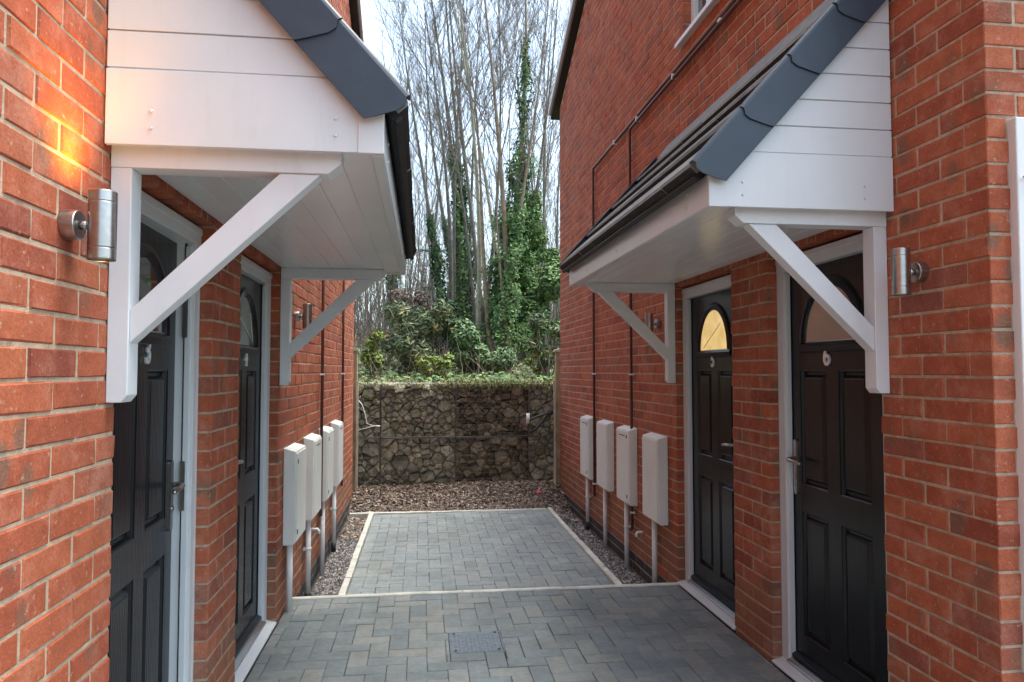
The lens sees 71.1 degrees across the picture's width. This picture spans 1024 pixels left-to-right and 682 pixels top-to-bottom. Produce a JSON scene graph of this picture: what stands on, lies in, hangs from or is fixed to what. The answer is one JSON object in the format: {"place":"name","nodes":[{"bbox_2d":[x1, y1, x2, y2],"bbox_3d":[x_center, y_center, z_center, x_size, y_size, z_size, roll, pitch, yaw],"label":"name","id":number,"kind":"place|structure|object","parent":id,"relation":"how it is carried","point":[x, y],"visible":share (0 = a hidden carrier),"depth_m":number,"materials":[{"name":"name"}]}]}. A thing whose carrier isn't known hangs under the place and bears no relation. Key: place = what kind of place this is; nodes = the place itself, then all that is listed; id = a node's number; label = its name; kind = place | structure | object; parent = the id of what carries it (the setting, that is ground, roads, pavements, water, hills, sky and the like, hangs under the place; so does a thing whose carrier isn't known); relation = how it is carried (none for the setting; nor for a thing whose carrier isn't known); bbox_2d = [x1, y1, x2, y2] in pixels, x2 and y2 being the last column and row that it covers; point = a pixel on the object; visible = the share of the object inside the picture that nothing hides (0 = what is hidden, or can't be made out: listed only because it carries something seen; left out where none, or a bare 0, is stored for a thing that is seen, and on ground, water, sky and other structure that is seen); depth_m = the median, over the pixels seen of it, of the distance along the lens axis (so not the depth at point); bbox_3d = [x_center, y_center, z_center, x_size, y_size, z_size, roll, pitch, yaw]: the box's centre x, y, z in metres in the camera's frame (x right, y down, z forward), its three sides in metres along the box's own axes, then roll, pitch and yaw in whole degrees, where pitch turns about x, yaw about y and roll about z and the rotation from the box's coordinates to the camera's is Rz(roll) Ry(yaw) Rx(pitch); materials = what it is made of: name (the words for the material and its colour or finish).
{"place":"outdoors","nodes":[
{"label":"outdoors","id":0,"kind":"place"},
{"bbox_2d":[354,329,554,382],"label":"woodland bank","id":1,"kind":"structure","parent":0,"point":[440,369],"depth_m":11.57,"materials":[{"name":"green plant"}]},
{"bbox_2d":[359,329,385,376],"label":"lime bush","id":2,"kind":"object","parent":1,"relation":"on","point":[373,351],"visible":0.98,"depth_m":10.71,"materials":[{"name":"green plant"}]},
{"bbox_2d":[354,328,401,368],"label":"brown bush","id":3,"kind":"object","parent":1,"relation":"on","point":[367,336],"visible":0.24,"depth_m":11.96,"materials":[{"name":"grey plant"}]},
{"bbox_2d":[380,305,441,371],"bbox_3d":[-1.688,-0.032,11.764,0.980,1.186,0.788,1,-3,-25],"label":"laurel bush","id":4,"kind":"object","parent":1,"relation":"on","point":[410,326],"visible":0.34,"depth_m":11.69,"materials":[{"name":"green plant"}]},
{"bbox_2d":[388,287,437,346],"bbox_3d":[-1.978,-0.394,14.414,1.157,1.609,0.971,0,-2,-7],"label":"brown bush","id":5,"kind":"object","parent":1,"relation":"on","point":[402,295],"visible":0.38,"depth_m":14.55,"materials":[{"name":"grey plant"}]},
{"bbox_2d":[398,153,440,304],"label":"thin tree","id":6,"kind":"object","parent":1,"relation":"on","point":[420,209],"visible":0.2,"depth_m":31.95,"materials":[{"name":"grey plant"}]},
{"bbox_2d":[376,37,468,334],"bbox_3d":[-2.464,-3.509,17.174,3.512,8.158,2.536,-1,-3,25],"label":"ivy tree","id":7,"kind":"object","parent":1,"relation":"on","point":[390,281],"visible":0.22,"depth_m":16.98,"materials":[{"name":"plant"}]},
{"bbox_2d":[382,291,468,374],"bbox_3d":[-1.367,-0.092,11.424,1.387,1.416,1.085,0,-2,-7],"label":"laurel bush","id":8,"kind":"object","parent":1,"relation":"on","point":[442,312],"visible":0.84,"depth_m":11.19,"materials":[{"name":"green plant"}]},
{"bbox_2d":[406,118,445,288],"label":"thin tree","id":9,"kind":"object","parent":1,"relation":"on","point":[421,202],"visible":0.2,"depth_m":27.00,"materials":[{"name":"grey plant"}]},
{"bbox_2d":[410,75,449,287],"bbox_3d":[-3.074,-4.471,24.485,2.688,8.975,2.585,1,-3,-25],"label":"thin tree","id":10,"kind":"object","parent":1,"relation":"on","point":[443,191],"visible":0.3,"depth_m":24.26,"materials":[{"name":"grey plant"}]},
{"bbox_2d":[413,128,447,287],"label":"thin tree","id":11,"kind":"object","parent":1,"relation":"on","point":[429,198],"visible":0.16,"depth_m":28.91,"materials":[{"name":"grey plant"}]},
{"bbox_2d":[366,0,498,355],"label":"ivy tree","id":12,"kind":"object","parent":1,"relation":"on","point":[436,256],"visible":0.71,"depth_m":14.16,"materials":[{"name":"grey plant"}]},
{"bbox_2d":[387,0,481,328],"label":"slender tree","id":13,"kind":"object","parent":1,"relation":"on","point":[479,286],"visible":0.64,"depth_m":13.60,"materials":[{"name":"brown plant"}]},
{"bbox_2d":[415,351,453,381],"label":"green bush","id":14,"kind":"object","parent":1,"relation":"on","point":[444,361],"visible":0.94,"depth_m":10.48,"materials":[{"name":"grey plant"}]},
{"bbox_2d":[392,0,478,310],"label":"bare tree","id":15,"kind":"object","parent":1,"relation":"on","point":[436,204],"visible":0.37,"depth_m":17.67,"materials":[{"name":"grey plant"}]},
{"bbox_2d":[366,0,521,321],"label":"ivy tree","id":16,"kind":"object","parent":1,"relation":"on","point":[445,226],"visible":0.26,"depth_m":15.90,"materials":[{"name":"grey plant"}]},
{"bbox_2d":[413,112,478,295],"bbox_3d":[-2.324,-4.145,25.416,2.716,8.308,2.941,0,-2,3],"label":"thin tree","id":17,"kind":"object","parent":1,"relation":"on","point":[441,193],"visible":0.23,"depth_m":25.45,"materials":[{"name":"grey plant"}]},
{"bbox_2d":[426,300,482,354],"bbox_3d":[-1.113,-0.145,13.557,1.190,1.232,1.030,1,-3,-30],"label":"ivy bush","id":18,"kind":"object","parent":1,"relation":"on","point":[455,308],"visible":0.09,"depth_m":13.41,"materials":[{"name":"green plant"}]},
{"bbox_2d":[354,324,557,382],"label":"brambles","id":19,"kind":"object","parent":1,"relation":"on","point":[418,371],"visible":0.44,"depth_m":10.96,"materials":[{"name":"green plant"}]},
{"bbox_2d":[353,168,559,352],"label":"undergrowth","id":20,"kind":"object","parent":1,"relation":"on","point":[368,317],"visible":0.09,"depth_m":17.07,"materials":[{"name":"plant"}]},
{"bbox_2d":[358,364,554,390],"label":"grass","id":21,"kind":"structure","parent":1,"relation":"on","point":[462,382],"depth_m":9.49,"materials":[{"name":"green plant"}]},
{"bbox_2d":[354,344,559,382],"bbox_3d":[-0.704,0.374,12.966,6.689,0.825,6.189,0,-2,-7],"label":"ground ivy","id":22,"kind":"object","parent":1,"relation":"on","point":[451,373],"visible":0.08,"depth_m":10.90,"materials":[{"name":"green plant"}]},
{"bbox_2d":[432,122,489,242],"bbox_3d":[-1.963,-4.433,27.492,2.543,8.828,2.644,-1,-3,28],"label":"thin tree","id":23,"kind":"object","parent":1,"relation":"on","point":[473,187],"visible":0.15,"depth_m":27.68,"materials":[{"name":"grey plant"}]},
{"bbox_2d":[375,0,561,318],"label":"ivy tree","id":24,"kind":"object","parent":1,"relation":"on","point":[457,238],"visible":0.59,"depth_m":15.11,"materials":[{"name":"grey plant"}]},
{"bbox_2d":[446,146,508,285],"bbox_3d":[-1.298,-3.329,24.082,3.216,6.672,1.806,-2,-3,34],"label":"thin tree","id":25,"kind":"object","parent":1,"relation":"on","point":[484,198],"visible":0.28,"depth_m":24.09,"materials":[{"name":"grey plant"}]},
{"bbox_2d":[449,317,517,376],"bbox_3d":[-0.484,0.131,11.622,1.078,1.031,1.099,0,-2,11],"label":"green bush","id":26,"kind":"object","parent":1,"relation":"on","point":[466,337],"visible":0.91,"depth_m":11.56,"materials":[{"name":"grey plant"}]},
{"bbox_2d":[399,0,570,353],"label":"forked tree","id":27,"kind":"object","parent":1,"relation":"on","point":[513,228],"visible":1,"depth_m":12.86,"materials":[{"name":"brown plant"}]},
{"bbox_2d":[410,0,560,329],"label":"bare tree","id":28,"kind":"object","parent":1,"relation":"on","point":[474,242],"visible":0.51,"depth_m":14.87,"materials":[{"name":"grey plant"}]},
{"bbox_2d":[479,301,496,350],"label":"ivy bush","id":29,"kind":"object","parent":1,"relation":"on","point":[486,342],"visible":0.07,"depth_m":14.21,"materials":[{"name":"green plant"}]},
{"bbox_2d":[475,157,513,252],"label":"thin tree","id":30,"kind":"object","parent":1,"relation":"on","point":[492,203],"visible":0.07,"depth_m":30.39,"materials":[{"name":"grey plant"}]},
{"bbox_2d":[440,0,567,268],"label":"bare tree","id":31,"kind":"object","parent":1,"relation":"on","point":[482,157],"visible":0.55,"depth_m":13.94,"materials":[{"name":"grey plant"}]},
{"bbox_2d":[466,112,553,255],"bbox_3d":[0.107,-4.395,26.222,4.861,8.665,2.500,-1,-3,17],"label":"thin tree","id":32,"kind":"object","parent":1,"relation":"on","point":[494,173],"visible":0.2,"depth_m":26.30,"materials":[{"name":"grey plant"}]},
{"bbox_2d":[477,0,571,341],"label":"ivy tree","id":33,"kind":"object","parent":1,"relation":"on","point":[537,194],"visible":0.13,"depth_m":15.79,"materials":[{"name":"grey plant"}]},
{"bbox_2d":[492,137,559,228],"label":"thin tree","id":34,"kind":"object","parent":1,"relation":"on","point":[533,183],"visible":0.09,"depth_m":28.36,"materials":[{"name":"grey plant"}]},
{"bbox_2d":[493,262,559,362],"bbox_3d":[0.420,-0.522,13.759,1.712,2.211,1.364,0,-2,-7],"label":"ivy bush","id":35,"kind":"object","parent":1,"relation":"on","point":[548,290],"visible":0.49,"depth_m":13.50,"materials":[{"name":"green plant"}]},
{"bbox_2d":[498,107,559,265],"bbox_3d":[0.841,-4.394,25.808,2.883,8.818,3.122,1,-3,-17],"label":"thin tree","id":36,"kind":"object","parent":1,"relation":"on","point":[547,187],"visible":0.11,"depth_m":25.84,"materials":[{"name":"grey plant"}]},
{"bbox_2d":[513,199,547,360],"bbox_3d":[0.255,-1.184,14.407,1.047,3.283,1.121,2,-3,-34],"label":"ivy bush","id":37,"kind":"object","parent":1,"relation":"on","point":[537,254],"visible":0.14,"depth_m":14.31,"materials":[{"name":"green plant"}]},
{"bbox_2d":[500,0,570,346],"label":"bare tree","id":38,"kind":"object","parent":1,"relation":"on","point":[558,210],"visible":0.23,"depth_m":17.36,"materials":[{"name":"grey plant"}]},
{"bbox_2d":[516,95,559,263],"bbox_3d":[1.214,-4.407,23.435,2.590,8.990,2.692,1,-3,-26],"label":"thin tree","id":39,"kind":"object","parent":1,"relation":"on","point":[552,191],"visible":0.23,"depth_m":23.80,"materials":[{"name":"grey plant"}]},
{"bbox_2d":[523,348,553,378],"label":"lime bush","id":40,"kind":"object","parent":1,"relation":"on","point":[528,361],"visible":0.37,"depth_m":11.40,"materials":[{"name":"green plant"}]},
{"bbox_2d":[521,229,559,348],"bbox_3d":[0.721,-0.940,14.966,1.719,2.712,1.292,2,-3,-34],"label":"ivy bush","id":41,"kind":"object","parent":1,"relation":"on","point":[551,251],"visible":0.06,"depth_m":14.86,"materials":[{"name":"green plant"}]},
{"bbox_2d":[524,310,559,380],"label":"laurel bush","id":42,"kind":"object","parent":1,"relation":"on","point":[538,320],"visible":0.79,"depth_m":11.04,"materials":[{"name":"green plant"}]},
{"bbox_2d":[541,162,559,244],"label":"thin tree","id":43,"kind":"object","parent":1,"relation":"on","point":[553,207],"visible":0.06,"depth_m":29.82,"materials":[{"name":"grey plant"}]},
{"bbox_2d":[356,0,570,325],"label":"sky","id":44,"kind":"structure","parent":0,"point":[369,23],"materials":[{"name":"white"}]},
{"bbox_2d":[311,483,640,595],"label":"gravel ground","id":45,"kind":"structure","parent":0,"point":[477,492],"depth_m":8.81,"materials":[{"name":"gravel"}]},
{"bbox_2d":[352,347,359,490],"bbox_3d":[-2.705,1.107,8.835,1.595,2.065,0.130,0,-2,-7],"label":"fence","id":46,"kind":"object","parent":45,"relation":"on","point":[355,369],"visible":0.04,"depth_m":8.89,"materials":[{"name":"brown wood"}]},
{"bbox_2d":[355,381,357,492],"bbox_3d":[-1.914,1.239,8.832,0.036,1.500,0.030,0,-2,-7],"label":"batten","id":47,"kind":"object","parent":46,"relation":"attached to","point":[356,473],"visible":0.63,"depth_m":8.82,"materials":[{"name":"brown wood"}]},
{"bbox_2d":[358,400,379,429],"bbox_3d":[-1.778,0.912,8.875,0.289,0.388,0.052,0,-2,2],"label":"white cable","id":48,"kind":"object","parent":46,"relation":"attached to","point":[366,421],"visible":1,"depth_m":8.86,"materials":[{"name":"plastic"}]},
{"bbox_2d":[358,381,553,487],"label":"gabion wall","id":49,"kind":"structure","parent":45,"relation":"on","point":[430,434],"depth_m":9.31,"materials":[{"name":"stone"}]},
{"bbox_2d":[340,479,584,539],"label":"leaf litter","id":50,"kind":"object","parent":45,"relation":"on","point":[457,493],"visible":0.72,"depth_m":8.75,"materials":[{"name":"brown gravel"}]},
{"bbox_2d":[311,505,644,595],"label":"gravel","id":51,"kind":"structure","parent":45,"relation":"on","point":[332,577],"depth_m":6.33,"materials":[{"name":"grey gravel"}]},
{"bbox_2d":[553,348,560,483],"bbox_3d":[1.343,1.133,9.470,1.595,2.065,0.130,0,-2,-7],"label":"fence","id":52,"kind":"object","parent":45,"relation":"on","point":[558,419],"visible":0.04,"depth_m":9.34,"materials":[{"name":"brown wood"}]},
{"bbox_2d":[526,410,553,433],"bbox_3d":[0.378,1.031,9.230,0.437,0.318,0.070,1,-3,-30],"label":"black hose","id":53,"kind":"object","parent":52,"relation":"attached to","point":[546,414],"visible":1,"depth_m":9.19,"materials":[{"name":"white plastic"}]},
{"bbox_2d":[553,380,555,486],"bbox_3d":[0.550,1.257,9.260,0.032,1.500,0.030,0,-2,-7],"label":"batten","id":54,"kind":"object","parent":52,"relation":"attached to","point":[554,409],"visible":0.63,"depth_m":9.26,"materials":[{"name":"brown wood"}]},
{"bbox_2d":[347,509,612,594],"bbox_3d":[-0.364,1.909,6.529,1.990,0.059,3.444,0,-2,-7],"label":"parking pavement","id":55,"kind":"structure","parent":0,"point":[530,548],"depth_m":6.35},
{"bbox_2d":[338,507,621,594],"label":"edging kerb","id":56,"kind":"structure","parent":55,"relation":"on","point":[592,556],"depth_m":6.76,"materials":[{"name":"concrete"}]},
{"bbox_2d":[243,585,794,681],"bbox_3d":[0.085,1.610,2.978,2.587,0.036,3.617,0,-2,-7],"label":"pavement","id":57,"kind":"structure","parent":0,"point":[672,633],"depth_m":3.91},
{"bbox_2d":[449,631,504,653],"bbox_3d":[-0.196,1.645,3.891,0.286,0.036,0.296,0,-2,-7],"label":"access cover","id":58,"kind":"object","parent":57,"relation":"in","point":[475,642],"visible":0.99,"depth_m":3.88,"materials":[{"name":"metal"}]},
{"label":"ground","id":59,"kind":"structure","parent":0,"visible":0},
{"bbox_2d":[0,0,363,681],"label":"brick house","id":60,"kind":"structure","parent":59,"relation":"on","point":[141,534],"depth_m":2.29,"materials":[{"name":"red brick"}]},
{"bbox_2d":[58,188,117,261],"bbox_3d":[-1.000,-0.274,1.702,0.113,0.164,0.072,0,-2,-7],"label":"wall light","id":61,"kind":"object","parent":60,"relation":"attached to","point":[99,225],"visible":1,"depth_m":1.68,"materials":[{"name":"metal"}]},
{"bbox_2d":[107,190,202,681],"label":"door","id":62,"kind":"structure","parent":60,"relation":"in","point":[154,487],"depth_m":2.60,"materials":[{"name":"black plastic"}]},
{"bbox_2d":[234,255,276,681],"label":"door","id":63,"kind":"structure","parent":60,"relation":"in","point":[252,629],"depth_m":3.93,"materials":[{"name":"black plastic"}]},
{"bbox_2d":[105,0,416,402],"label":"porch canopy","id":64,"kind":"object","parent":60,"relation":"attached to","point":[277,132],"visible":1,"depth_m":1.96,"materials":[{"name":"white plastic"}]},
{"bbox_2d":[282,442,305,611],"bbox_3d":[-1.374,1.161,4.536,0.083,0.998,0.370,0,-2,-7],"label":"meter box","id":65,"kind":"object","parent":60,"relation":"attached to","point":[294,495],"visible":1,"depth_m":4.38,"materials":[{"name":"plastic"}]},
{"bbox_2d":[294,304,311,328],"bbox_3d":[-1.378,-0.163,4.737,0.113,0.164,0.072,0,-2,-7],"label":"wall light","id":66,"kind":"object","parent":60,"relation":"attached to","point":[306,316],"visible":0.78,"depth_m":4.71,"materials":[{"name":"metal"}]},
{"bbox_2d":[303,433,321,595],"bbox_3d":[-1.465,1.291,5.255,0.082,1.198,0.370,0,-2,-7],"label":"meter box","id":67,"kind":"object","parent":60,"relation":"attached to","point":[312,442],"visible":0.93,"depth_m":5.10,"materials":[{"name":"plastic"}]},
{"bbox_2d":[311,528,319,533],"bbox_3d":[-1.502,1.452,5.481,0.068,0.046,0.022,0,-2,-7],"label":"outlet elbow","id":68,"kind":"object","parent":60,"relation":"attached to","point":[316,529],"visible":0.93,"depth_m":5.47,"materials":[{"name":"white plastic"}]},
{"bbox_2d":[319,280,324,515],"bbox_3d":[-1.547,-0.685,5.887,0.036,4.200,0.040,0,-2,-7],"label":"brown pipe","id":69,"kind":"object","parent":60,"relation":"attached to","point":[322,374],"visible":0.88,"depth_m":5.83,"materials":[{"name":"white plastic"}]},
{"bbox_2d":[318,426,333,575],"bbox_3d":[-1.556,1.322,5.989,0.083,1.198,0.370,0,-2,-7],"label":"meter box","id":70,"kind":"object","parent":60,"relation":"attached to","point":[328,446],"visible":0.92,"depth_m":5.84,"materials":[{"name":"plastic"}]},
{"bbox_2d":[330,420,342,552],"bbox_3d":[-1.650,1.353,6.743,0.082,1.198,0.370,0,-2,-7],"label":"meter box","id":71,"kind":"object","parent":60,"relation":"attached to","point":[336,426],"visible":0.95,"depth_m":6.59,"materials":[{"name":"plastic"}]},
{"bbox_2d":[341,280,344,485],"bbox_3d":[-1.735,-0.622,7.394,0.036,4.200,0.040,0,-2,-7],"label":"brown pipe","id":72,"kind":"object","parent":60,"relation":"attached to","point":[342,373],"visible":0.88,"depth_m":7.35,"materials":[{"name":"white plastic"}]},
{"bbox_2d":[292,582,678,598],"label":"step kerb","id":73,"kind":"structure","parent":59,"relation":"on","point":[484,590],"depth_m":4.78,"materials":[{"name":"concrete"}]},
{"bbox_2d":[548,0,1023,681],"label":"brick house","id":74,"kind":"structure","parent":59,"relation":"on","point":[830,518],"depth_m":3.30,"materials":[{"name":"red brick"}]},
{"bbox_2d":[580,415,592,529],"bbox_3d":[0.790,1.385,7.499,0.083,1.198,0.370,0,-2,-7],"label":"meter box","id":75,"kind":"object","parent":74,"relation":"attached to","point":[586,446],"visible":0.98,"depth_m":7.43,"materials":[{"name":"plastic"}]},
{"bbox_2d":[596,419,613,547],"bbox_3d":[0.881,1.355,6.776,0.081,1.198,0.370,0,-2,-7],"label":"meter box","id":76,"kind":"object","parent":74,"relation":"attached to","point":[605,451],"visible":1,"depth_m":6.68,"materials":[{"name":"plastic"}]},
{"bbox_2d":[616,425,637,568],"bbox_3d":[0.970,1.325,6.062,0.083,1.198,0.370,0,-2,-7],"label":"meter box","id":77,"kind":"object","parent":74,"relation":"attached to","point":[626,464],"visible":0.99,"depth_m":5.99,"materials":[{"name":"plastic"}]},
{"bbox_2d":[635,531,643,536],"bbox_3d":[1.018,1.543,5.731,0.068,0.046,0.022,0,-2,-7],"label":"outlet elbow","id":78,"kind":"object","parent":74,"relation":"attached to","point":[638,532],"visible":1,"depth_m":5.72,"materials":[{"name":"white plastic"}]},
{"bbox_2d":[645,313,660,331],"bbox_3d":[1.050,-0.127,5.361,0.113,0.164,0.072,0,-2,-7],"label":"wall light","id":79,"kind":"object","parent":74,"relation":"attached to","point":[650,324],"visible":0.65,"depth_m":5.33,"materials":[{"name":"metal"}]},
{"bbox_2d":[642,432,667,582],"bbox_3d":[1.062,1.294,5.328,0.081,1.198,0.370,0,-2,-7],"label":"meter box","id":80,"kind":"object","parent":74,"relation":"attached to","point":[655,475],"visible":0.94,"depth_m":5.24,"materials":[{"name":"plastic"}]},
{"bbox_2d":[657,563,665,578],"bbox_3d":[1.108,1.704,5.312,0.016,0.066,0.210,0,-2,-7],"label":"air brick","id":81,"kind":"object","parent":74,"relation":"attached to","point":[661,571],"visible":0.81,"depth_m":5.29,"materials":[{"name":"brick"}]},
{"bbox_2d":[592,0,736,496],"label":"brown pipe","id":82,"kind":"object","parent":74,"relation":"attached to","point":[702,38],"visible":0.99,"depth_m":6.97,"materials":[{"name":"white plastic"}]},
{"bbox_2d":[628,0,742,529],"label":"brown pipe","id":83,"kind":"object","parent":74,"relation":"attached to","point":[720,21],"visible":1,"depth_m":5.84,"materials":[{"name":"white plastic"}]},
{"bbox_2d":[674,0,719,48],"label":"window","id":84,"kind":"structure","parent":74,"relation":"in","point":[700,9],"depth_m":4.73,"materials":[{"name":"white plastic"}]},
{"bbox_2d":[677,274,735,629],"bbox_3d":[1.275,0.637,4.555,0.158,2.039,0.906,0,-2,-7],"label":"door","id":85,"kind":"structure","parent":74,"relation":"in","point":[707,310],"depth_m":4.64,"materials":[{"name":"black plastic"}]},
{"bbox_2d":[559,0,893,392],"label":"porch canopy","id":86,"kind":"object","parent":74,"relation":"attached to","point":[784,144],"visible":1,"depth_m":2.71,"materials":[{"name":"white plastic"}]},
{"bbox_2d":[772,233,888,681],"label":"door","id":87,"kind":"structure","parent":74,"relation":"in","point":[833,525],"depth_m":3.27,"materials":[{"name":"black plastic"}]},
{"bbox_2d":[891,247,928,295],"bbox_3d":[1.402,-0.244,2.540,0.113,0.164,0.072,0,-2,-7],"label":"wall light","id":88,"kind":"object","parent":74,"relation":"attached to","point":[905,272],"visible":1,"depth_m":2.51,"materials":[{"name":"metal"}]},
{"bbox_2d":[1007,117,1023,672],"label":"side frame","id":89,"kind":"object","parent":74,"relation":"attached to","point":[1015,132],"visible":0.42,"depth_m":2.23,"materials":[{"name":"white plastic"}]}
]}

